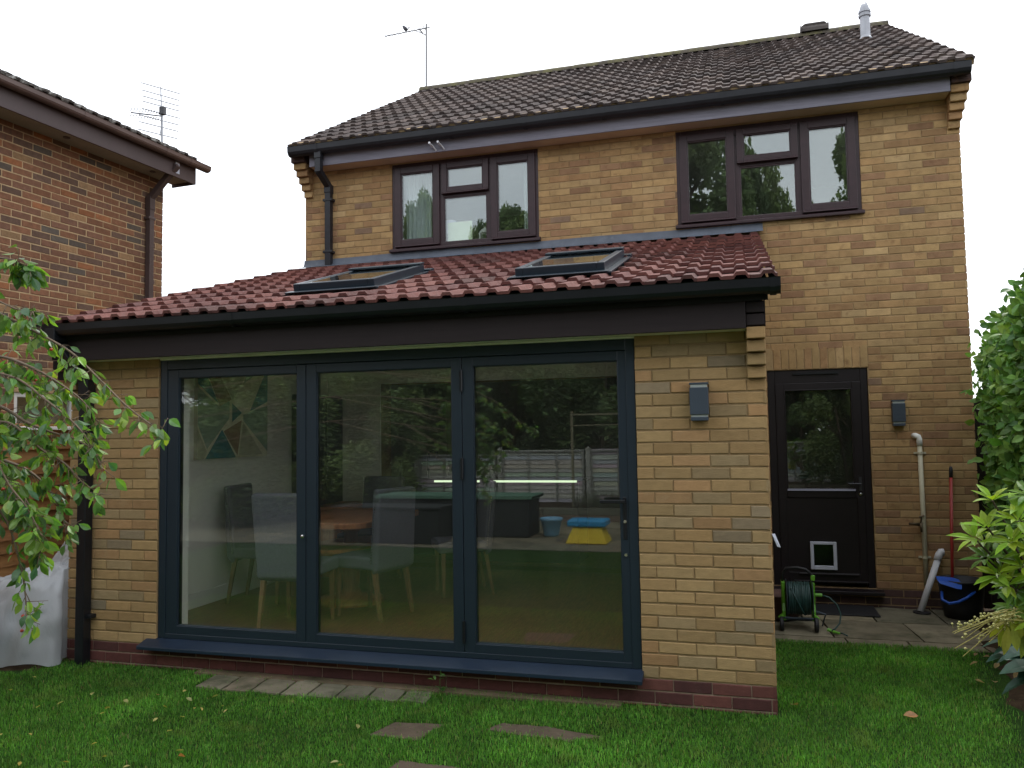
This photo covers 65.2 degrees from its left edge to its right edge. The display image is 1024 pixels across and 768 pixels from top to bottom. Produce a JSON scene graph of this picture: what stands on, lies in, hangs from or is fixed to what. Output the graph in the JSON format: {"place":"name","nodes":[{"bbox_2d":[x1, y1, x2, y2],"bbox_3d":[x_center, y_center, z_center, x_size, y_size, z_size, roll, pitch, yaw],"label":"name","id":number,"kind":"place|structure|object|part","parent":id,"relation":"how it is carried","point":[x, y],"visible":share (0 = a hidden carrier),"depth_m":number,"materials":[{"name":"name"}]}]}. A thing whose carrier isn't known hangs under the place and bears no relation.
{"place":"outdoors","nodes":[
{"label":"outdoors","id":0,"kind":"place"},
{"bbox_2d":[0,657,68,671],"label":"soil strip","id":1,"kind":"object","parent":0,"point":[25,667],"visible":0.01,"depth_m":5.84,"materials":[{"name":"brown soil"}]},
{"bbox_2d":[0,542,69,667],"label":"polythene sheet","id":2,"kind":"object","parent":1,"relation":"on","point":[47,647],"visible":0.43,"depth_m":5.88,"materials":[{"name":"white plastic"}]},
{"bbox_2d":[292,394,342,504],"bbox_3d":[-2.146,1.093,8.878,0.190,1.930,0.790,-2,-4,16],"label":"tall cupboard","id":3,"kind":"object","parent":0,"point":[331,449],"visible":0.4,"depth_m":8.95,"materials":[{"name":"grey wood"}]},
{"bbox_3d":[-2.116,1.065,8.668,0.015,1.860,0.380,-2,-4,16],"label":"door","id":4,"kind":"part","parent":3,"relation":"part of","materials":[{"name":"wood"}]},
{"bbox_3d":[-2.008,1.086,9.042,0.015,1.860,0.380,-2,-4,16],"label":"door","id":5,"kind":"part","parent":3,"relation":"part of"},
{"bbox_2d":[321,501,362,576],"bbox_3d":[-1.856,1.683,8.766,0.380,0.730,0.740,-2,-4,16],"label":"dining chair","id":6,"kind":"object","parent":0,"point":[328,534],"visible":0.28,"depth_m":8.44,"materials":[{"name":"brown wood"}]},
{"bbox_2d":[0,638,1023,767],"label":"lawn","id":7,"kind":"structure","parent":0,"point":[1005,680],"depth_m":4.50,"materials":[{"name":"green plant"}]},
{"bbox_2d":[0,244,180,643],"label":"fruit tree","id":8,"kind":"object","parent":7,"relation":"on","point":[15,494],"visible":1,"depth_m":2.98,"materials":[{"name":"green plant"}]},
{"bbox_2d":[0,69,210,423],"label":"brick house","id":9,"kind":"structure","parent":7,"relation":"on","point":[82,187],"depth_m":8.68,"materials":[{"name":"brown brick"}]},
{"bbox_2d":[14,392,71,423],"bbox_3d":[-4.895,0.467,8.346,0.060,0.740,0.730,-2,-4,20],"label":"window","id":10,"kind":"structure","parent":9,"relation":"in","point":[17,394],"depth_m":8.11,"materials":[{"name":"white paint"}]},
{"bbox_2d":[130,82,179,141],"bbox_3d":[-5.383,-3.633,12.099,0.709,1.801,0.146,2,-4,-36],"label":"tv aerial","id":11,"kind":"object","parent":9,"relation":"attached to","point":[162,111],"visible":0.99,"depth_m":12.15,"materials":[{"name":"metal"}]},
{"bbox_2d":[369,722,443,740],"bbox_3d":[-0.591,1.954,4.497,0.355,0.038,0.258,-2,-4,16],"label":"stepping stone","id":12,"kind":"object","parent":7,"relation":"on","point":[404,730],"visible":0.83,"depth_m":4.49,"materials":[{"name":"grey stone"}]},
{"bbox_2d":[194,668,622,708],"bbox_3d":[-0.812,2.026,5.133,3.000,0.107,0.352,-2,-4,16],"label":"paving strip","id":13,"kind":"object","parent":7,"relation":"on","point":[246,681],"visible":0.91,"depth_m":5.22,"materials":[{"name":"grey stone"}]},
{"bbox_2d":[390,760,459,767],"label":"stepping stone","id":14,"kind":"object","parent":7,"relation":"on","point":[402,764],"visible":1,"depth_m":4.00,"materials":[{"name":"grey stone"}]},
{"bbox_2d":[428,670,445,690],"bbox_3d":[-0.472,1.902,5.111,0.113,0.160,0.077,-2,-4,16],"label":"weed","id":15,"kind":"object","parent":7,"relation":"on","point":[443,687],"visible":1,"depth_m":5.10,"materials":[{"name":"green plant"}]},
{"bbox_2d":[486,723,601,742],"bbox_3d":[0.177,1.939,4.437,0.646,0.038,0.171,-2,-4,22],"label":"stepping stone","id":16,"kind":"object","parent":7,"relation":"on","point":[543,731],"visible":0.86,"depth_m":4.42,"materials":[{"name":"grey stone"}]},
{"bbox_2d":[904,711,917,717],"bbox_3d":[2.248,1.864,4.510,0.085,0.014,0.051,6,23,-1],"label":"fallen leaf","id":17,"kind":"object","parent":7,"relation":"on","point":[910,714],"visible":1,"depth_m":4.52,"materials":[{"name":"beige plant"}]},
{"bbox_2d":[946,481,1023,657],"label":"shrub","id":18,"kind":"object","parent":7,"relation":"on","point":[1009,579],"visible":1,"depth_m":2.44,"materials":[{"name":"green plant"}]},
{"bbox_2d":[982,587,1023,693],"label":"plant","id":19,"kind":"object","parent":7,"relation":"on","point":[1016,663],"visible":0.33,"depth_m":2.74,"materials":[{"name":"green plant"}]},
{"bbox_2d":[0,0,1023,397],"label":"sky","id":20,"kind":"structure","parent":0,"point":[253,79],"materials":[{"name":"white"}]},
{"bbox_2d":[774,607,1002,652],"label":"patio","id":21,"kind":"structure","parent":0,"point":[904,627],"depth_m":6.76,"materials":[{"name":"grey stone"}]},
{"bbox_2d":[774,589,799,620],"bbox_3d":[2.436,2.001,7.254,0.350,0.225,0.350,-2,-4,16],"label":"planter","id":22,"kind":"object","parent":21,"relation":"on","point":[777,603],"visible":0.18,"depth_m":7.12,"materials":[{"name":"ceramic"}]},
{"bbox_2d":[778,566,847,635],"bbox_3d":[2.544,1.823,6.826,0.537,0.534,0.363,-2,-4,16],"label":"hose reel","id":23,"kind":"object","parent":21,"relation":"on","point":[797,597],"visible":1,"depth_m":6.78,"materials":[{"name":"green plastic"}]},
{"bbox_2d":[810,604,880,616],"bbox_3d":[3.066,2.116,7.499,0.650,0.013,0.430,-2,-4,16],"label":"door mat","id":24,"kind":"object","parent":21,"relation":"on","point":[852,610],"depth_m":7.44,"materials":[{"name":"black rubber"}]},
{"bbox_2d":[913,548,944,614],"bbox_3d":[3.867,1.818,7.392,0.370,0.569,0.148,0,-4,-12],"label":"drain pipe","id":25,"kind":"object","parent":21,"relation":"on","point":[937,558],"visible":1,"depth_m":7.40,"materials":[{"name":"grey plastic"}]},
{"bbox_2d":[936,575,984,619],"bbox_3d":[4.021,1.905,7.177,0.420,0.358,0.419,-2,-4,16],"label":"bucket","id":26,"kind":"object","parent":21,"relation":"on","point":[961,597],"visible":0.91,"depth_m":7.05,"materials":[{"name":"black plastic"}]},
{"bbox_2d":[949,466,953,577],"bbox_3d":[4.063,1.406,7.401,0.034,1.275,0.258,-4,-5,39],"label":"mop","id":27,"kind":"object","parent":26,"relation":"in","point":[951,519],"visible":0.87,"depth_m":7.42,"materials":[{"name":"red plastic"}]},
{"bbox_2d":[974,610,1023,711],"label":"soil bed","id":28,"kind":"object","parent":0,"point":[1015,698],"visible":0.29,"depth_m":5.09,"materials":[{"name":"brown soil"}]},
{"bbox_2d":[959,272,1023,624],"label":"hedge","id":29,"kind":"object","parent":28,"relation":"on","point":[998,361],"visible":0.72,"depth_m":5.56,"materials":[{"name":"green plant"}]},
{"label":"ground","id":30,"kind":"structure","parent":0,"visible":0},
{"bbox_2d":[0,423,71,576],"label":"timber fence","id":31,"kind":"object","parent":30,"relation":"on","point":[7,567],"depth_m":7.01,"materials":[{"name":"wood"}]},
{"bbox_2d":[34,232,780,714],"bbox_3d":[0.796,0.439,8.616,6.900,3.851,7.647,-2,-4,16],"label":"extension","id":32,"kind":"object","parent":30,"relation":"on","point":[678,610],"visible":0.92,"depth_m":5.50,"materials":[{"name":"beige brick"}]},
{"bbox_2d":[194,376,267,459],"bbox_3d":[-2.644,0.255,7.594,0.040,0.880,1.080,-2,-4,16],"label":"wall art","id":33,"kind":"object","parent":32,"relation":"attached to","point":[230,417],"depth_m":7.52,"materials":[{"name":"fabric"}]},
{"bbox_2d":[224,483,295,604],"bbox_3d":[-2.287,1.444,7.337,0.548,1.049,0.494,-1,-4,6],"label":"dining chair","id":34,"kind":"object","parent":32,"relation":"on","point":[240,542],"visible":0.8,"depth_m":7.20,"materials":[{"name":"fabric"}]},
{"bbox_2d":[251,493,338,627],"bbox_3d":[-1.700,1.373,6.327,0.494,1.049,0.548,-2,-4,13],"label":"dining chair","id":35,"kind":"object","parent":32,"relation":"on","point":[274,520],"visible":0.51,"depth_m":6.12,"materials":[{"name":"fabric"}]},
{"bbox_2d":[321,508,417,607],"bbox_3d":[-1.445,1.562,7.196,0.900,0.765,1.320,-2,-4,16],"label":"dining table","id":36,"kind":"object","parent":32,"relation":"on","point":[350,523],"visible":0.58,"depth_m":7.08,"materials":[{"name":"brown wood"}]},
{"bbox_2d":[337,476,404,582],"bbox_3d":[-1.448,1.486,8.226,0.494,1.049,0.548,-2,-4,24],"label":"dining chair","id":37,"kind":"object","parent":32,"relation":"on","point":[371,484],"visible":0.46,"depth_m":8.44,"materials":[{"name":"fabric"}]},
{"bbox_2d":[333,486,415,622],"bbox_3d":[-1.144,1.384,6.660,0.548,1.049,0.494,-3,-4,32],"label":"dining chair","id":38,"kind":"object","parent":32,"relation":"on","point":[392,536],"visible":0.98,"depth_m":6.51,"materials":[{"name":"fabric"}]},
{"bbox_2d":[404,449,451,554],"bbox_3d":[-1.262,1.484,10.269,1.130,1.294,0.650,-2,-4,16],"label":"kitchen counter","id":39,"kind":"object","parent":32,"relation":"on","point":[427,528],"visible":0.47,"depth_m":9.90,"materials":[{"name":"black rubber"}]},
{"bbox_2d":[431,478,496,597],"bbox_3d":[-0.455,1.426,7.508,0.548,1.049,0.494,0,-4,-14],"label":"dining chair","id":40,"kind":"object","parent":32,"relation":"on","point":[442,546],"visible":0.87,"depth_m":7.35,"materials":[{"name":"fabric"}]},
{"bbox_2d":[434,477,589,563],"bbox_3d":[0.015,1.594,9.502,1.740,0.940,0.665,-2,-4,16],"label":"peninsula","id":41,"kind":"object","parent":32,"relation":"on","point":[540,519],"visible":0.81,"depth_m":9.17,"materials":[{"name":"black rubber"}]},
{"bbox_2d":[689,382,708,420],"bbox_3d":[1.130,0.106,4.832,0.112,0.230,0.072,-2,-4,16],"label":"wall lamp","id":42,"kind":"object","parent":32,"relation":"attached to","point":[699,399],"visible":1,"depth_m":4.80,"materials":[{"name":"grey metal"}]},
{"bbox_2d":[772,534,779,546],"bbox_3d":[1.554,0.925,4.727,0.061,0.080,0.023,0,-4,-19],"label":"torn tag","id":43,"kind":"object","parent":32,"relation":"attached to","point":[776,540],"visible":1,"depth_m":4.72,"materials":[{"name":"white plastic"}]},
{"bbox_2d":[287,2,983,610],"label":"brick house","id":44,"kind":"structure","parent":30,"relation":"on","point":[823,160],"depth_m":8.40,"materials":[{"name":"brown brick"}]},
{"bbox_2d":[384,22,429,89],"bbox_3d":[-1.778,-5.300,13.623,0.830,1.602,0.200,-2,-4,16],"label":"tv aerial","id":45,"kind":"object","parent":44,"relation":"attached to","point":[425,28],"visible":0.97,"depth_m":13.56,"materials":[{"name":"metal"}]},
{"bbox_2d":[406,173,431,238],"bbox_3d":[-1.092,-1.986,9.427,0.320,1.050,0.059,-2,-4,16],"label":"curtain","id":46,"kind":"object","parent":44,"relation":"hanging from","point":[419,204],"visible":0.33,"depth_m":9.43,"materials":[{"name":"white fabric"}]},
{"bbox_2d":[446,220,456,235],"bbox_3d":[-0.704,-1.721,9.299,0.190,0.337,0.190,-2,-4,16],"label":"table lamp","id":47,"kind":"object","parent":44,"relation":"on","point":[448,221],"visible":0.15,"depth_m":9.24,"materials":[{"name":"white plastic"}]},
{"bbox_2d":[448,221,471,240],"bbox_3d":[-0.594,-1.717,9.165,0.295,0.285,0.004,-2,-4,16],"label":"card sheet","id":48,"kind":"object","parent":44,"relation":"on","point":[462,230],"visible":0.64,"depth_m":9.17,"materials":[{"name":"white paper"}]},
{"bbox_2d":[389,149,540,252],"bbox_3d":[-0.549,-2.061,9.072,1.793,1.040,0.108,-2,-4,16],"label":"window","id":49,"kind":"structure","parent":44,"relation":"in","point":[490,163],"depth_m":9.06,"materials":[{"name":"brown plastic"}]},
{"bbox_2d":[478,226,485,238],"bbox_3d":[-0.310,-1.684,9.143,0.146,0.232,0.146,-4,-5,40],"label":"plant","id":50,"kind":"object","parent":44,"relation":"on","point":[483,231],"visible":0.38,"depth_m":9.11,"materials":[{"name":"white"}]},
{"bbox_2d":[523,163,527,228],"bbox_3d":[0.224,-2.030,9.051,0.180,1.050,0.059,-2,-4,16],"label":"curtain","id":51,"kind":"object","parent":44,"relation":"hanging from","point":[525,199],"visible":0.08,"depth_m":9.08,"materials":[{"name":"white fabric"}]},
{"bbox_2d":[675,112,864,229],"bbox_3d":[2.590,-2.165,8.176,1.824,1.040,0.108,-2,-4,16],"label":"window","id":52,"kind":"structure","parent":44,"relation":"in","point":[798,154],"depth_m":8.15,"materials":[{"name":"brown plastic"}]},
{"bbox_2d":[775,381,868,584],"bbox_3d":[3.034,0.964,7.867,0.794,1.962,0.113,-2,-4,16],"label":"door","id":53,"kind":"structure","parent":44,"relation":"in","point":[823,532],"depth_m":7.84,"materials":[{"name":"black plastic"}]},
{"bbox_2d":[891,400,905,425],"bbox_3d":[3.702,0.277,7.670,0.117,0.248,0.072,-2,-4,16],"label":"wall lamp","id":54,"kind":"object","parent":44,"relation":"attached to","point":[898,412],"visible":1,"depth_m":7.64,"materials":[{"name":"grey metal"}]},
{"bbox_2d":[909,515,924,531],"bbox_3d":[3.822,1.313,7.547,0.139,0.163,0.094,0,-4,-19],"label":"garden tap","id":55,"kind":"object","parent":44,"relation":"attached to","point":[920,524],"visible":1,"depth_m":7.53,"materials":[{"name":"gold metal"}]},
{"bbox_2d":[911,433,930,585],"bbox_3d":[3.879,1.183,7.583,0.123,1.438,0.073,-2,-4,16],"label":"waste pipe","id":56,"kind":"object","parent":44,"relation":"attached to","point":[919,452],"visible":0.97,"depth_m":7.56,"materials":[{"name":"white paint"}]},
{"bbox_2d":[973,401,1004,608],"bbox_3d":[4.954,1.142,7.646,1.000,2.000,0.060,-2,-4,16],"label":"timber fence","id":57,"kind":"object","parent":30,"relation":"on","point":[989,600],"visible":0.14,"depth_m":7.73,"materials":[{"name":"brown wood"}]}
]}

